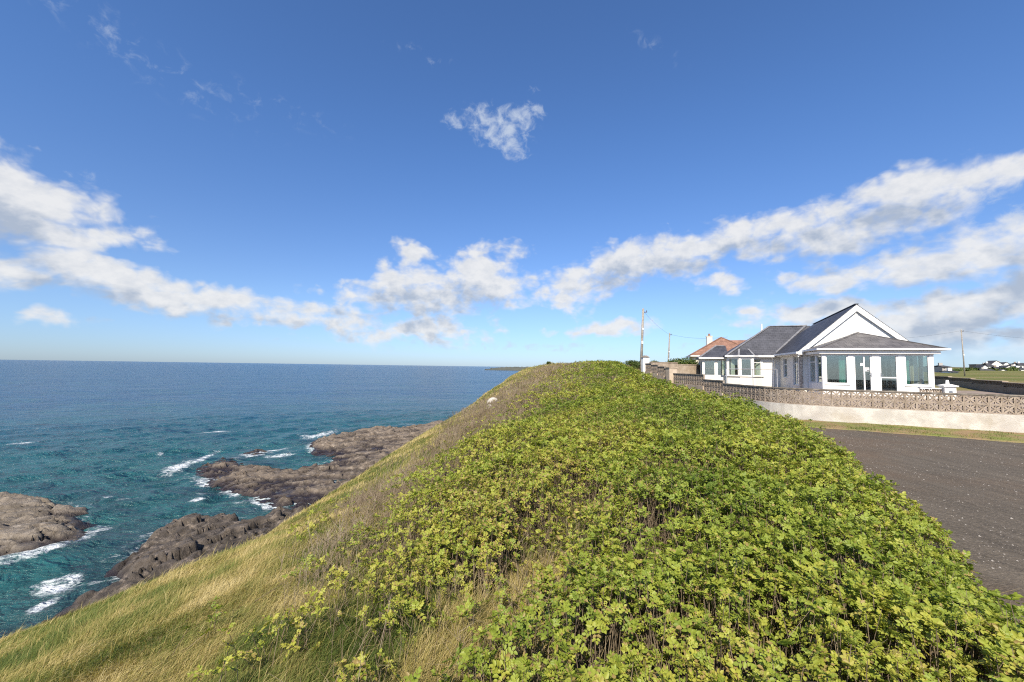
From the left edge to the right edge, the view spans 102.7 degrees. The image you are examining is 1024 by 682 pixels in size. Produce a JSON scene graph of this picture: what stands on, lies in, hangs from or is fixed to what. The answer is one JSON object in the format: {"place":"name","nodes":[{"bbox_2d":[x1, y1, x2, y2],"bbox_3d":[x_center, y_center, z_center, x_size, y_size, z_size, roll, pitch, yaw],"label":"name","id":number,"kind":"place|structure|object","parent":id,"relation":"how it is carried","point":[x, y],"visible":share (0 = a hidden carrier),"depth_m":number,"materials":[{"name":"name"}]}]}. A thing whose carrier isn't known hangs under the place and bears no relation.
{"place":"outdoors","nodes":[
{"label":"outdoors","id":0,"kind":"place"},
{"bbox_2d":[0,360,518,637],"bbox_3d":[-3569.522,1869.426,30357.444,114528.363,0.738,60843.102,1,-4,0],"label":"sea","id":1,"kind":"structure","parent":0,"point":[121,451],"depth_m":77.81,"materials":[{"name":"liquid"}]},
{"bbox_2d":[0,491,96,555],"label":"sea rock","id":2,"kind":"object","parent":1,"relation":"in","point":[28,523],"visible":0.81,"depth_m":30.92,"materials":[{"name":"grey stone"}]},
{"bbox_2d":[243,449,266,454],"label":"skerry","id":3,"kind":"structure","parent":1,"relation":"in","point":[256,451],"depth_m":58.21,"materials":[{"name":"stone"}]},
{"bbox_2d":[195,420,444,508],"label":"rock shelf","id":4,"kind":"object","parent":1,"relation":"in","point":[356,453],"visible":0.43,"depth_m":47.73,"materials":[{"name":"stone"}]},
{"bbox_2d":[485,367,529,370],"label":"headland","id":5,"kind":"structure","parent":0,"point":[510,368],"depth_m":1420.10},
{"bbox_2d":[0,0,1023,366],"label":"sky","id":6,"kind":"structure","parent":0,"point":[491,183],"materials":[{"name":"blue"}]},
{"bbox_2d":[0,362,1023,681],"bbox_3d":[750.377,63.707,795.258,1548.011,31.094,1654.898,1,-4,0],"label":"ground","id":7,"kind":"structure","parent":0,"point":[1006,376],"depth_m":4.32,"materials":[{"name":"green plant"}]},
{"bbox_2d":[0,505,305,639],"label":"shore rock","id":8,"kind":"object","parent":7,"relation":"on","point":[186,538],"visible":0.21,"depth_m":26.59,"materials":[{"name":"grey stone"}]},
{"bbox_2d":[170,361,1023,681],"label":"dry stems","id":9,"kind":"object","parent":7,"relation":"on","point":[356,501],"visible":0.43,"depth_m":4.10,"materials":[{"name":"brown plant"}]},
{"bbox_2d":[183,359,1023,681],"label":"rose thicket","id":10,"kind":"object","parent":7,"relation":"on","point":[899,595],"visible":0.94,"depth_m":3.48,"materials":[{"name":"green plant"}]},
{"bbox_2d":[623,360,636,366],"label":"shrub","id":11,"kind":"object","parent":7,"relation":"on","point":[629,362],"visible":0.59,"depth_m":61.87,"materials":[{"name":"green plant"}]},
{"bbox_2d":[631,361,639,368],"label":"shrub","id":12,"kind":"object","parent":7,"relation":"on","point":[636,364],"visible":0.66,"depth_m":57.82,"materials":[{"name":"green plant"}]},
{"bbox_2d":[640,308,646,369],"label":"utility pole","id":13,"kind":"object","parent":7,"relation":"on","point":[642,332],"visible":0.92,"depth_m":50.04,"materials":[{"name":"brown wood"}]},
{"bbox_2d":[641,355,648,378],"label":"wall pillar","id":14,"kind":"structure","parent":7,"relation":"on","point":[644,359],"depth_m":33.04,"materials":[{"name":"white paint"}]},
{"bbox_2d":[668,333,671,359],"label":"utility pole","id":15,"kind":"object","parent":7,"relation":"on","point":[669,346],"visible":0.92,"depth_m":85.02,"materials":[{"name":"brown wood"}]},
{"bbox_2d":[649,362,699,373],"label":"cross wall","id":16,"kind":"structure","parent":7,"relation":"on","point":[688,368],"depth_m":36.12,"materials":[{"name":"beige concrete"}]},
{"bbox_2d":[668,357,698,364],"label":"shrub","id":17,"kind":"object","parent":7,"relation":"on","point":[685,361],"visible":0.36,"depth_m":41.38,"materials":[{"name":"green plant"}]},
{"bbox_2d":[645,363,724,400],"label":"stepped wall","id":18,"kind":"structure","parent":7,"relation":"on","point":[700,382],"depth_m":25.22,"materials":[{"name":"beige concrete"}]},
{"bbox_2d":[686,334,745,374],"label":"tiled house","id":19,"kind":"structure","parent":7,"relation":"on","point":[727,343],"depth_m":62.41,"materials":[{"name":"orange tile"}]},
{"bbox_2d":[783,416,1023,442],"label":"verge","id":20,"kind":"structure","parent":7,"relation":"on","point":[966,432],"depth_m":13.27,"materials":[{"name":"green plant"}]},
{"bbox_2d":[723,383,1023,432],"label":"garden wall","id":21,"kind":"structure","parent":20,"relation":"on","point":[1001,420],"depth_m":14.65,"materials":[{"name":"beige concrete"}]},
{"bbox_2d":[918,387,942,398],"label":"wall","id":22,"kind":"structure","parent":7,"relation":"on","point":[930,390],"depth_m":22.09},
{"bbox_2d":[934,363,949,371],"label":"village house","id":23,"kind":"structure","parent":7,"relation":"on","point":[939,367],"depth_m":148.16,"materials":[{"name":"paint"}]},
{"bbox_2d":[936,380,958,397],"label":"gate pillar","id":24,"kind":"structure","parent":7,"relation":"on","point":[947,387],"depth_m":21.71,"materials":[{"name":"concrete"}]},
{"bbox_2d":[939,368,958,372],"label":"village house","id":25,"kind":"structure","parent":7,"relation":"on","point":[949,370],"depth_m":134.81,"materials":[{"name":"paint"}]},
{"bbox_2d":[952,368,969,370],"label":"shrub","id":26,"kind":"object","parent":7,"relation":"on","point":[960,369],"visible":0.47,"depth_m":198.40,"materials":[{"name":"green plant"}]},
{"bbox_2d":[961,329,965,375],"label":"utility pole","id":27,"kind":"object","parent":7,"relation":"on","point":[963,352],"visible":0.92,"depth_m":92.04,"materials":[{"name":"brown wood"}]},
{"bbox_2d":[965,367,979,369],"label":"shrub","id":28,"kind":"object","parent":7,"relation":"on","point":[974,368],"visible":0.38,"depth_m":242.22,"materials":[{"name":"green plant"}]},
{"bbox_2d":[934,376,1023,394],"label":"boundary wall","id":29,"kind":"structure","parent":7,"relation":"on","point":[1007,387],"depth_m":32.38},
{"bbox_2d":[973,365,988,368],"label":"village house","id":30,"kind":"structure","parent":7,"relation":"on","point":[980,366],"depth_m":263.37,"materials":[{"name":"stone"}]},
{"bbox_2d":[978,367,995,370],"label":"village house","id":31,"kind":"structure","parent":7,"relation":"on","point":[982,369],"depth_m":236.67,"materials":[{"name":"paint"}]},
{"bbox_2d":[982,362,992,367],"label":"village house","id":32,"kind":"structure","parent":7,"relation":"on","point":[989,365],"depth_m":281.98,"materials":[{"name":"stone"}]},
{"bbox_2d":[987,360,1002,366],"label":"village house","id":33,"kind":"structure","parent":7,"relation":"on","point":[997,363],"depth_m":285.00,"materials":[{"name":"paint"}]},
{"bbox_2d":[1009,366,1018,370],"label":"shrub","id":34,"kind":"object","parent":7,"relation":"on","point":[1013,368],"visible":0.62,"depth_m":241.33,"materials":[{"name":"green plant"}]},
{"bbox_2d":[1015,362,1023,367],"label":"village house","id":35,"kind":"structure","parent":7,"relation":"on","point":[1019,364],"depth_m":291.65,"materials":[{"name":"paint"}]},
{"bbox_2d":[767,389,1023,413],"bbox_3d":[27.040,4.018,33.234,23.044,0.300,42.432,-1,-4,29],"label":"fence","id":36,"kind":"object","parent":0,"point":[981,392],"depth_m":20.09,"materials":[{"name":"beige concrete"}]},
{"bbox_2d":[726,369,777,386],"bbox_3d":[13.798,2.347,23.457,4.488,1.551,0.056,3,-4,-25],"label":"handrail","id":37,"kind":"object","parent":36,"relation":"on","point":[752,374],"visible":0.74,"depth_m":23.77,"materials":[{"name":"white metal"}]},
{"bbox_2d":[696,303,950,396],"bbox_3d":[20.951,0.915,31.247,11.930,5.990,14.590,0,-4,19],"label":"bungalow","id":38,"kind":"object","parent":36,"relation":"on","point":[856,346],"visible":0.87,"depth_m":26.41,"materials":[{"name":"paint"}]},
{"bbox_2d":[704,361,714,375],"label":"window","id":39,"kind":"structure","parent":38,"relation":"in","point":[704,361],"depth_m":34.73,"materials":[{"name":"white plastic"}]},
{"bbox_2d":[717,361,725,375],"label":"window","id":40,"kind":"structure","parent":38,"relation":"in","point":[717,361],"depth_m":34.50,"materials":[{"name":"white plastic"}]},
{"bbox_2d":[728,358,738,375],"bbox_3d":[17.679,2.074,32.686,0.070,1.365,0.843,3,-4,-30],"label":"window","id":41,"kind":"structure","parent":38,"relation":"in","point":[728,358],"depth_m":32.76,"materials":[{"name":"white plastic"}]},
{"bbox_2d":[726,357,763,385],"bbox_3d":[18.439,2.582,32.348,2.740,2.730,0.870,0,-4,19],"label":"bay window","id":42,"kind":"structure","parent":38,"relation":"in","point":[744,380],"depth_m":32.16,"materials":[{"name":"white paint"}]},
{"bbox_2d":[741,358,751,375],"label":"window","id":43,"kind":"structure","parent":38,"relation":"in","point":[741,358],"depth_m":32.07,"materials":[{"name":"white plastic"}]},
{"bbox_2d":[783,358,786,377],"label":"window","id":44,"kind":"structure","parent":38,"relation":"in","point":[784,358],"depth_m":30.96,"materials":[{"name":"white plastic"}]},
{"bbox_2d":[793,356,798,385],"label":"window","id":45,"kind":"structure","parent":38,"relation":"in","point":[796,363],"depth_m":28.55,"materials":[{"name":"white plastic"}]},
{"bbox_2d":[809,355,815,382],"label":"window","id":46,"kind":"structure","parent":38,"relation":"in","point":[809,355],"depth_m":26.63,"materials":[{"name":"white plastic"}]},
{"bbox_2d":[814,359,821,381],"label":"inner window","id":47,"kind":"structure","parent":38,"relation":"in","point":[814,359],"depth_m":26.66,"materials":[{"name":"white plastic"}]},
{"bbox_2d":[817,355,821,382],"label":"window","id":48,"kind":"structure","parent":38,"relation":"in","point":[817,355],"depth_m":25.47,"materials":[{"name":"white plastic"}]},
{"bbox_2d":[827,358,845,381],"bbox_3d":[20.962,2.098,26.220,1.300,2.000,0.080,0,-4,19],"label":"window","id":49,"kind":"structure","parent":38,"relation":"in","point":[828,377],"depth_m":26.40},
{"bbox_2d":[825,354,849,384],"bbox_3d":[19.386,1.706,24.455,1.216,1.805,0.180,0,-4,19],"label":"window","id":50,"kind":"structure","parent":38,"relation":"in","point":[827,383],"depth_m":24.36,"materials":[{"name":"white plastic"}]},
{"bbox_2d":[853,355,872,389],"bbox_3d":[20.581,1.884,24.026,0.860,2.170,0.125,0,-4,19],"label":"door","id":51,"kind":"structure","parent":38,"relation":"in","point":[861,364],"depth_m":24.00,"materials":[{"name":"white plastic"}]},
{"bbox_2d":[879,355,898,390],"bbox_3d":[21.735,1.876,23.629,0.840,2.170,0.125,0,-4,19],"label":"door","id":52,"kind":"structure","parent":38,"relation":"in","point":[896,364],"depth_m":23.59,"materials":[{"name":"white plastic"}]},
{"bbox_2d":[885,359,894,383],"bbox_3d":[23.669,1.900,25.332,0.900,1.560,0.057,0,-4,19],"label":"inner window","id":53,"kind":"structure","parent":38,"relation":"in","point":[885,359],"depth_m":25.45,"materials":[{"name":"white plastic"}]},
{"bbox_2d":[908,356,915,383],"bbox_3d":[24.126,1.745,24.545,0.070,1.735,1.060,0,-4,19],"label":"window","id":54,"kind":"structure","parent":38,"relation":"in","point":[908,356],"depth_m":24.98,"materials":[{"name":"white plastic"}]},
{"bbox_2d":[905,355,931,386],"bbox_3d":[22.969,1.680,23.226,1.206,1.805,0.180,0,-4,19],"label":"window","id":55,"kind":"structure","parent":38,"relation":"in","point":[911,385],"depth_m":23.12,"materials":[{"name":"white plastic"}]},
{"bbox_2d":[921,356,927,384],"bbox_3d":[23.765,1.674,23.498,0.070,1.735,0.780,0,-4,19],"label":"window","id":56,"kind":"structure","parent":38,"relation":"in","point":[922,372],"depth_m":23.82,"materials":[{"name":"white plastic"}]},
{"bbox_2d":[809,427,1023,671],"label":"road","id":57,"kind":"structure","parent":0,"point":[934,494],"depth_m":7.11,"materials":[{"name":"grey asphalt"}]},
{"bbox_2d":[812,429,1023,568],"bbox_3d":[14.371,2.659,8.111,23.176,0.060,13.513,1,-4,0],"label":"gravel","id":58,"kind":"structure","parent":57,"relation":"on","point":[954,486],"depth_m":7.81,"materials":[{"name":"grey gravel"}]}
]}

